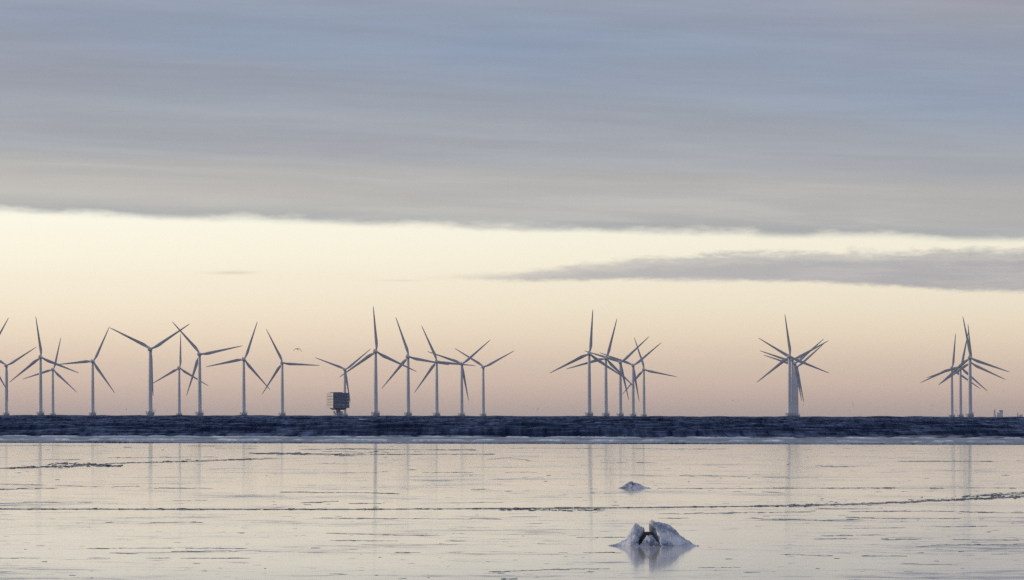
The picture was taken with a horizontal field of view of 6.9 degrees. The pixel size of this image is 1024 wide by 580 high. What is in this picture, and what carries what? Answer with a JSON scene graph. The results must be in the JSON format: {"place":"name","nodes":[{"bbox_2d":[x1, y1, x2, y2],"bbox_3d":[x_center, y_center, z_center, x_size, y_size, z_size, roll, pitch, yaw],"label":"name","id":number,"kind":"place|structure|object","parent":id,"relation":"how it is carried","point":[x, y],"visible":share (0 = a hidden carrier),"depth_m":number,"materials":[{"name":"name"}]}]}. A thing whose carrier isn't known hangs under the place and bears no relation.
{"place":"outdoors","nodes":[
{"label":"outdoors","id":0,"kind":"place"},
{"bbox_2d":[0,415,1023,437],"bbox_3d":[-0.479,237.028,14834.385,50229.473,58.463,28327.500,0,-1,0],"label":"sea","id":1,"kind":"structure","parent":0,"point":[554,426],"depth_m":1619.23,"materials":[{"name":"liquid"}]},
{"bbox_2d":[0,319,7,390],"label":"wind turbine","id":2,"kind":"object","parent":1,"relation":"in","point":[0,333],"visible":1,"depth_m":9001.22,"materials":[{"name":"metal"}]},
{"bbox_2d":[0,347,35,414],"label":"wind turbine","id":3,"kind":"object","parent":1,"relation":"in","point":[6,412],"visible":0.94,"depth_m":10821.82,"materials":[{"name":"metal"}]},
{"bbox_2d":[9,319,77,414],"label":"wind turbine","id":4,"kind":"object","parent":1,"relation":"in","point":[40,406],"visible":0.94,"depth_m":9365.18,"materials":[{"name":"metal"}]},
{"bbox_2d":[24,338,74,414],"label":"wind turbine","id":5,"kind":"object","parent":1,"relation":"in","point":[52,388],"visible":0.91,"depth_m":11681.99,"materials":[{"name":"metal"}]},
{"bbox_2d":[60,326,114,414],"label":"wind turbine","id":6,"kind":"object","parent":1,"relation":"in","point":[92,408],"visible":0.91,"depth_m":10023.28,"materials":[{"name":"metal"}]},
{"bbox_2d":[111,324,188,415],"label":"wind turbine","id":7,"kind":"object","parent":1,"relation":"in","point":[149,412],"visible":0.93,"depth_m":8210.30,"materials":[{"name":"metal"}]},
{"bbox_2d":[153,334,207,414],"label":"wind turbine","id":8,"kind":"object","parent":1,"relation":"in","point":[179,391],"visible":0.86,"depth_m":11283.32,"materials":[{"name":"metal"}]},
{"bbox_2d":[173,323,240,415],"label":"wind turbine","id":9,"kind":"object","parent":1,"relation":"in","point":[199,412],"visible":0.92,"depth_m":8865.53,"materials":[{"name":"metal"}]},
{"bbox_2d":[206,323,268,414],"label":"wind turbine","id":10,"kind":"object","parent":1,"relation":"in","point":[243,408],"visible":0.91,"depth_m":9625.83,"materials":[{"name":"metal"}]},
{"bbox_2d":[262,329,319,415],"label":"wind turbine","id":11,"kind":"object","parent":1,"relation":"in","point":[282,413],"visible":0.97,"depth_m":10228.31,"materials":[{"name":"metal"}]},
{"bbox_2d":[327,392,348,415],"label":"transformer platform","id":12,"kind":"structure","parent":1,"relation":"on","point":[338,402],"depth_m":8443.60,"materials":[{"name":"metal"}]},
{"bbox_2d":[317,349,369,415],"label":"wind turbine","id":13,"kind":"object","parent":1,"relation":"in","point":[345,381],"visible":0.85,"depth_m":11550.92,"materials":[{"name":"metal"}]},
{"bbox_2d":[340,307,416,415],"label":"wind turbine","id":14,"kind":"object","parent":1,"relation":"in","point":[375,396],"visible":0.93,"depth_m":8474.33,"materials":[{"name":"metal"}]},
{"bbox_2d":[382,318,447,415],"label":"wind turbine","id":15,"kind":"object","parent":1,"relation":"in","point":[408,411],"visible":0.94,"depth_m":9174.96,"materials":[{"name":"metal"}]},
{"bbox_2d":[414,327,475,415],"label":"wind turbine","id":16,"kind":"object","parent":1,"relation":"in","point":[436,412],"visible":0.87,"depth_m":9903.24,"materials":[{"name":"metal"}]},
{"bbox_2d":[427,340,489,415],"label":"wind turbine","id":17,"kind":"object","parent":1,"relation":"in","point":[462,375],"visible":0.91,"depth_m":10350.75,"materials":[{"name":"metal"}]},
{"bbox_2d":[456,349,514,415],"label":"wind turbine","id":18,"kind":"object","parent":1,"relation":"in","point":[482,413],"visible":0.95,"depth_m":10939.75,"materials":[{"name":"metal"}]},
{"bbox_2d":[0,443,1023,579],"bbox_3d":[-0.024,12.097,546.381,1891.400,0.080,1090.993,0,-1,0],"label":"ice sheet","id":19,"kind":"object","parent":1,"relation":"on","point":[282,544],"visible":0.98,"depth_m":369.51,"materials":[{"name":"white ice"}]},
{"bbox_2d":[6,458,271,468],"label":"ice ridge","id":20,"kind":"structure","parent":19,"relation":"on","point":[162,461],"depth_m":710.47,"materials":[{"name":"white ice"}]},
{"bbox_2d":[250,452,355,455],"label":"ice ridge","id":21,"kind":"structure","parent":19,"relation":"on","point":[297,453],"depth_m":840.38,"materials":[{"name":"white ice"}]},
{"bbox_2d":[298,448,475,449],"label":"ice ridge","id":22,"kind":"structure","parent":19,"relation":"on","point":[397,449],"depth_m":930.43,"materials":[{"name":"white ice"}]},
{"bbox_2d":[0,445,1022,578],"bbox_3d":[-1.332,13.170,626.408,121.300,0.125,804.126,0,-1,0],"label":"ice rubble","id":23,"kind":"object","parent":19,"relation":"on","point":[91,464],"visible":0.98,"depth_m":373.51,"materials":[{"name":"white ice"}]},
{"bbox_2d":[0,495,1023,509],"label":"ice ridge","id":24,"kind":"structure","parent":19,"relation":"on","point":[791,505],"depth_m":388.00,"materials":[{"name":"white ice"}]},
{"bbox_2d":[620,481,648,487],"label":"ice mound","id":25,"kind":"object","parent":19,"relation":"on","point":[630,485],"visible":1,"depth_m":481.97,"materials":[{"name":"white ice"}]},
{"bbox_2d":[609,519,698,545],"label":"ice mound","id":26,"kind":"object","parent":19,"relation":"on","point":[666,534],"visible":0.98,"depth_m":279.23,"materials":[{"name":"white ice"}]},
{"bbox_2d":[962,492,1023,497],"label":"ice ridge","id":27,"kind":"structure","parent":19,"relation":"on","point":[1000,494],"depth_m":448.29,"materials":[{"name":"white ice"}]},
{"bbox_2d":[0,435,1023,443],"bbox_3d":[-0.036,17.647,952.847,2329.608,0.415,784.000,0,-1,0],"label":"surf","id":28,"kind":"structure","parent":1,"relation":"on","point":[526,439],"depth_m":1226.98,"materials":[{"name":"white liquid"}]},
{"bbox_2d":[550,310,625,415],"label":"wind turbine","id":29,"kind":"object","parent":1,"relation":"in","point":[589,355],"visible":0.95,"depth_m":8689.07,"materials":[{"name":"metal"}]},
{"bbox_2d":[567,319,633,415],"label":"wind turbine","id":30,"kind":"object","parent":1,"relation":"in","point":[606,412],"visible":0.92,"depth_m":9348.58,"materials":[{"name":"metal"}]},
{"bbox_2d":[586,338,647,415],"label":"wind turbine","id":31,"kind":"object","parent":1,"relation":"in","point":[620,383],"visible":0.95,"depth_m":10016.67,"materials":[{"name":"metal"}]},
{"bbox_2d":[601,343,660,415],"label":"wind turbine","id":32,"kind":"object","parent":1,"relation":"in","point":[633,388],"visible":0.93,"depth_m":10575.73,"materials":[{"name":"metal"}]},
{"bbox_2d":[623,338,676,415],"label":"wind turbine","id":33,"kind":"object","parent":1,"relation":"in","point":[643,391],"visible":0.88,"depth_m":11415.58,"materials":[{"name":"metal"}]},
{"bbox_2d":[761,340,821,415],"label":"wind turbine","id":34,"kind":"object","parent":1,"relation":"in","point":[795,370],"visible":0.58,"depth_m":10136.42,"materials":[{"name":"metal"}]},
{"bbox_2d":[757,316,827,415],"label":"wind turbine","id":35,"kind":"object","parent":1,"relation":"in","point":[789,401],"visible":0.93,"depth_m":9025.43,"materials":[{"name":"metal"}]},
{"bbox_2d":[764,345,821,416],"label":"wind turbine","id":36,"kind":"object","parent":1,"relation":"in","point":[800,364],"visible":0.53,"depth_m":10764.24,"materials":[{"name":"metal"}]},
{"bbox_2d":[759,338,828,415],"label":"wind turbine","id":37,"kind":"object","parent":1,"relation":"in","point":[792,369],"visible":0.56,"depth_m":9490.05,"materials":[{"name":"metal"}]},
{"bbox_2d":[921,333,978,416],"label":"wind turbine","id":38,"kind":"object","parent":1,"relation":"in","point":[952,414],"visible":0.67,"depth_m":11010.52,"materials":[{"name":"metal"}]},
{"bbox_2d":[927,334,986,416],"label":"wind turbine","id":39,"kind":"object","parent":1,"relation":"in","point":[960,391],"visible":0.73,"depth_m":10697.50,"materials":[{"name":"metal"}]},
{"bbox_2d":[939,318,1008,416],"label":"wind turbine","id":40,"kind":"object","parent":1,"relation":"in","point":[969,413],"visible":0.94,"depth_m":9160.42,"materials":[{"name":"metal"}]},
{"bbox_2d":[942,326,1005,382],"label":"wind turbine","id":41,"kind":"object","parent":1,"relation":"in","point":[966,365],"visible":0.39,"depth_m":9944.11,"materials":[{"name":"metal"}]},
{"bbox_2d":[997,410,1002,416],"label":"silo building","id":42,"kind":"structure","parent":1,"relation":"on","point":[1000,414],"depth_m":26489.27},
{"bbox_2d":[0,441,1023,444],"bbox_3d":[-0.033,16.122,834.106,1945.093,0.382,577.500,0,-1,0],"label":"sea lead","id":43,"kind":"object","parent":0,"point":[496,443],"visible":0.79,"depth_m":1102.17,"materials":[{"name":"liquid"}]},
{"bbox_2d":[0,0,1023,443],"label":"sky","id":44,"kind":"structure","parent":0,"point":[697,177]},
{"bbox_2d":[639,532,653,544],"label":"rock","id":45,"kind":"object","parent":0,"point":[645,534],"visible":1,"depth_m":279.17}
]}

